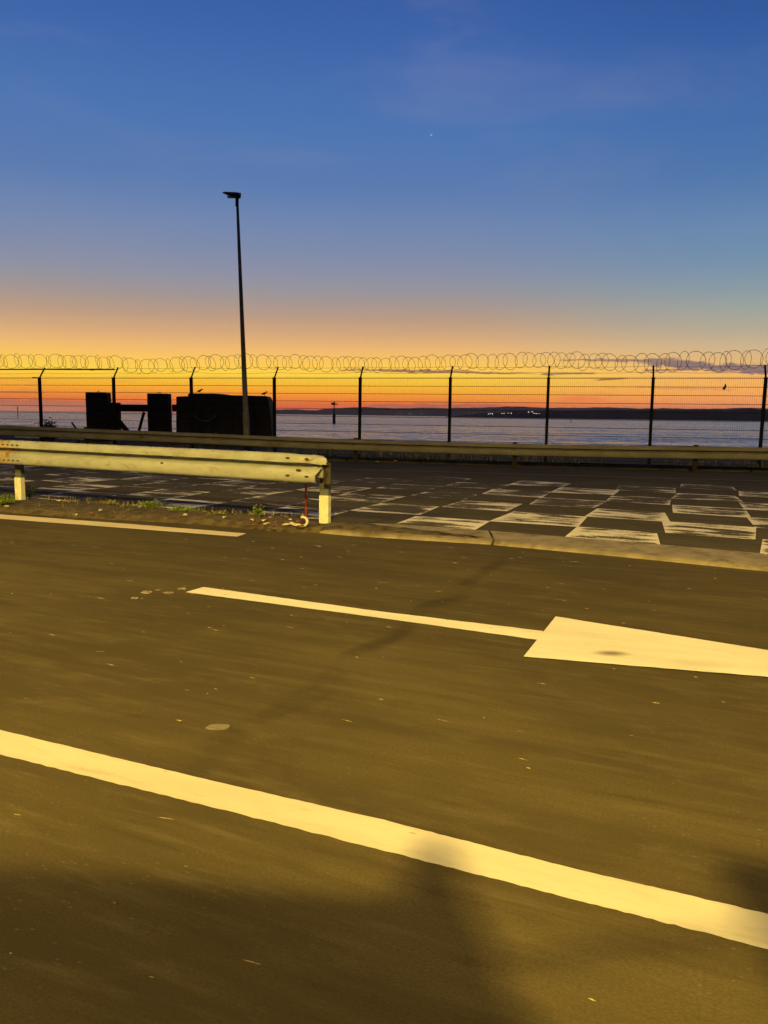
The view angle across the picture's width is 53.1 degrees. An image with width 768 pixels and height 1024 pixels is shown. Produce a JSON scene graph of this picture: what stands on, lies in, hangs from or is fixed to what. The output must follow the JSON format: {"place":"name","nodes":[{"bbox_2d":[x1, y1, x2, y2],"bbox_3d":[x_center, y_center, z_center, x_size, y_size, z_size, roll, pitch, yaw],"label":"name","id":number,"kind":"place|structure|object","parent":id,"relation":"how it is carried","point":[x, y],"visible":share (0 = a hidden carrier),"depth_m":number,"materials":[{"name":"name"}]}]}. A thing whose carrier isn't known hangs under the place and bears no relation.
{"place":"outdoors","nodes":[
{"label":"outdoors","id":0,"kind":"place"},
{"bbox_2d":[0,492,302,517],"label":"grass","id":1,"kind":"structure","parent":0,"point":[127,503],"depth_m":9.71,"materials":[{"name":"plant"}]},
{"bbox_2d":[0,512,767,1023],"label":"road","id":2,"kind":"structure","parent":0,"point":[616,772],"depth_m":2.66,"materials":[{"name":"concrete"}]},
{"bbox_2d":[0,514,245,536],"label":"edge line","id":3,"kind":"object","parent":2,"relation":"on","point":[96,523],"visible":1,"depth_m":8.50,"materials":[{"name":"paint"}]},
{"bbox_2d":[206,724,229,729],"bbox_3d":[-0.665,0.861,3.079,0.094,0.004,0.051,1,7,0],"label":"paint patch","id":4,"kind":"object","parent":2,"relation":"on","point":[218,726],"visible":1,"depth_m":3.08,"materials":[{"name":"white paint"}]},
{"bbox_2d":[0,730,767,948],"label":"lane line","id":5,"kind":"object","parent":2,"relation":"on","point":[736,923],"visible":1,"depth_m":2.26,"materials":[{"name":"white paint"}]},
{"bbox_2d":[9,541,765,1000],"bbox_3d":[-0.526,0.675,4.546,10.982,0.002,6.229,1,7,0],"label":"loose grit","id":6,"kind":"object","parent":2,"relation":"on","point":[381,699],"visible":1,"depth_m":3.66,"materials":[{"name":"grey gravel"}]},
{"bbox_2d":[188,587,767,676],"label":"road arrow","id":7,"kind":"object","parent":2,"relation":"on","point":[561,638],"visible":1,"depth_m":4.26,"materials":[{"name":"paint"}]},
{"bbox_2d":[0,461,767,552],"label":"road","id":8,"kind":"structure","parent":0,"point":[589,478],"depth_m":12.43,"materials":[{"name":"grey asphalt"}]},
{"bbox_2d":[0,464,767,554],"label":"checker marking","id":9,"kind":"object","parent":8,"relation":"on","point":[682,528],"visible":0.81,"depth_m":11.28,"materials":[{"name":"paint"}]},
{"bbox_2d":[324,456,767,472],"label":"kerb","id":10,"kind":"structure","parent":8,"relation":"on","point":[615,466],"depth_m":19.30,"materials":[{"name":"concrete"}]},
{"bbox_2d":[0,410,767,447],"bbox_3d":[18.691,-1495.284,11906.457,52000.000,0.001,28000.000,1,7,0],"label":"sea","id":11,"kind":"structure","parent":0,"point":[536,434],"depth_m":317.48,"materials":[{"name":"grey liquid"}]},
{"bbox_2d":[331,402,336,422],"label":"channel beacon","id":12,"kind":"object","parent":11,"relation":"in","point":[334,419],"visible":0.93,"depth_m":470.38,"materials":[{"name":"metal"}]},
{"bbox_2d":[0,496,767,571],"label":"median strip","id":13,"kind":"object","parent":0,"point":[705,556],"visible":0.9,"depth_m":8.02,"materials":[{"name":"concrete"}]},
{"bbox_2d":[0,493,22,504],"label":"weed","id":14,"kind":"object","parent":13,"relation":"on","point":[3,500],"visible":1,"depth_m":9.75,"materials":[{"name":"green plant"}]},
{"bbox_2d":[25,482,39,497],"bbox_3d":[-4.871,-0.292,10.569,0.321,0.218,0.281,1,7,0],"label":"weed","id":15,"kind":"object","parent":13,"relation":"on","point":[30,493],"visible":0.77,"depth_m":10.54,"materials":[{"name":"green plant"}]},
{"bbox_2d":[99,500,119,504],"bbox_3d":[-3.553,-0.122,9.956,0.327,0.069,0.291,4,8,21],"label":"weed","id":16,"kind":"object","parent":13,"relation":"on","point":[112,502],"visible":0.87,"depth_m":9.95,"materials":[{"name":"green plant"}]},
{"bbox_2d":[135,498,167,507],"bbox_3d":[-2.876,-0.093,9.547,0.380,0.130,0.335,1,7,0],"label":"weed","id":17,"kind":"object","parent":13,"relation":"on","point":[148,504],"visible":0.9,"depth_m":9.52,"materials":[{"name":"green plant"}]},
{"bbox_2d":[0,440,330,522],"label":"guardrail","id":18,"kind":"object","parent":13,"relation":"on","point":[268,466],"visible":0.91,"depth_m":8.83,"materials":[{"name":"metal"}]},
{"bbox_2d":[166,505,201,511],"bbox_3d":[-2.425,-0.037,9.285,0.413,0.096,0.384,-4,8,-31],"label":"weed","id":19,"kind":"object","parent":13,"relation":"on","point":[179,508],"visible":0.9,"depth_m":9.25,"materials":[{"name":"green plant"}]},
{"bbox_2d":[203,509,227,514],"bbox_3d":[-1.978,0.003,9.076,0.334,0.080,0.356,-2,8,-19],"label":"weed","id":20,"kind":"object","parent":13,"relation":"on","point":[218,512],"visible":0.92,"depth_m":9.04,"materials":[{"name":"green plant"}]},
{"bbox_2d":[253,504,265,517],"bbox_3d":[-1.421,-0.003,8.732,0.130,0.189,0.155,2,7,11],"label":"weed","id":21,"kind":"object","parent":13,"relation":"on","point":[258,513],"visible":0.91,"depth_m":8.71,"materials":[{"name":"green plant"}]},
{"bbox_2d":[290,516,308,527],"bbox_3d":[-0.908,0.102,8.231,0.205,0.122,0.091,1,7,0],"label":"plastic pipe","id":22,"kind":"object","parent":13,"relation":"on","point":[305,518],"visible":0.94,"depth_m":8.22,"materials":[{"name":"white plastic"}]},
{"bbox_2d":[305,483,307,517],"bbox_3d":[-0.905,-0.139,8.967,0.035,0.470,0.034,4,8,22],"label":"marker stake","id":23,"kind":"object","parent":13,"relation":"on","point":[306,504],"visible":0.79,"depth_m":8.96,"materials":[{"name":"red plastic"}]},
{"bbox_2d":[0,435,767,469],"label":"verge","id":24,"kind":"structure","parent":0,"point":[654,461],"depth_m":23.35,"materials":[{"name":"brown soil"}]},
{"bbox_2d":[15,436,32,437],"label":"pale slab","id":25,"kind":"structure","parent":24,"relation":"on","point":[22,437],"depth_m":24.39,"materials":[{"name":"white concrete"}]},
{"bbox_2d":[33,417,57,441],"bbox_3d":[-10.828,-2.590,24.812,0.856,0.947,0.770,1,7,0],"label":"bush","id":26,"kind":"object","parent":24,"relation":"on","point":[48,424],"visible":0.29,"depth_m":24.74,"materials":[{"name":"green plant"}]},
{"bbox_2d":[85,391,175,441],"bbox_3d":[-9.176,-3.401,28.130,3.202,1.986,0.659,1,7,0],"label":"fender frame","id":27,"kind":"object","parent":24,"relation":"on","point":[162,411],"visible":0.58,"depth_m":27.82,"materials":[{"name":"black metal"}]},
{"bbox_2d":[176,393,272,435],"bbox_3d":[-5.784,-3.445,28.180,3.503,1.743,1.140,1,7,0],"label":"machine","id":28,"kind":"object","parent":24,"relation":"on","point":[234,415],"visible":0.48,"depth_m":27.68,"materials":[{"name":"black metal"}]},
{"bbox_2d":[222,192,249,450],"bbox_3d":[-4.003,-4.951,20.952,0.684,7.188,0.300,1,7,0],"label":"street lamp","id":29,"kind":"object","parent":24,"relation":"on","point":[246,425],"visible":0.78,"depth_m":20.92,"materials":[{"name":"metal"}]},
{"bbox_2d":[0,365,767,467],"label":"security fence","id":30,"kind":"object","parent":24,"relation":"on","point":[449,425],"visible":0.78,"depth_m":21.21,"materials":[{"name":"metal"}]},
{"bbox_2d":[0,348,767,373],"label":"razor wire","id":31,"kind":"object","parent":30,"relation":"attached to","point":[398,362],"visible":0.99,"depth_m":21.51,"materials":[{"name":"grey metal"}]},
{"bbox_2d":[0,0,767,412],"label":"sky","id":32,"kind":"structure","parent":0,"point":[413,178],"materials":[{"name":"blue"}]},
{"bbox_2d":[276,406,767,415],"bbox_3d":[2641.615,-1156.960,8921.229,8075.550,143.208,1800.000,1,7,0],"label":"hills","id":33,"kind":"structure","parent":0,"point":[377,411],"depth_m":8387.70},
{"bbox_2d":[451,408,767,420],"bbox_3d":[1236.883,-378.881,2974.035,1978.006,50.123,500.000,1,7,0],"label":"shore","id":34,"kind":"structure","parent":0,"point":[715,415],"depth_m":2791.33,"materials":[{"name":"soil"},{"name":"rock"},{"name":"vegetation"}]},
{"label":"ground","id":35,"kind":"structure","parent":0,"visible":0},
{"bbox_2d":[0,425,767,472],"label":"guardrail","id":36,"kind":"object","parent":35,"relation":"on","point":[695,453],"visible":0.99,"depth_m":19.22,"materials":[{"name":"metal"}]}
]}

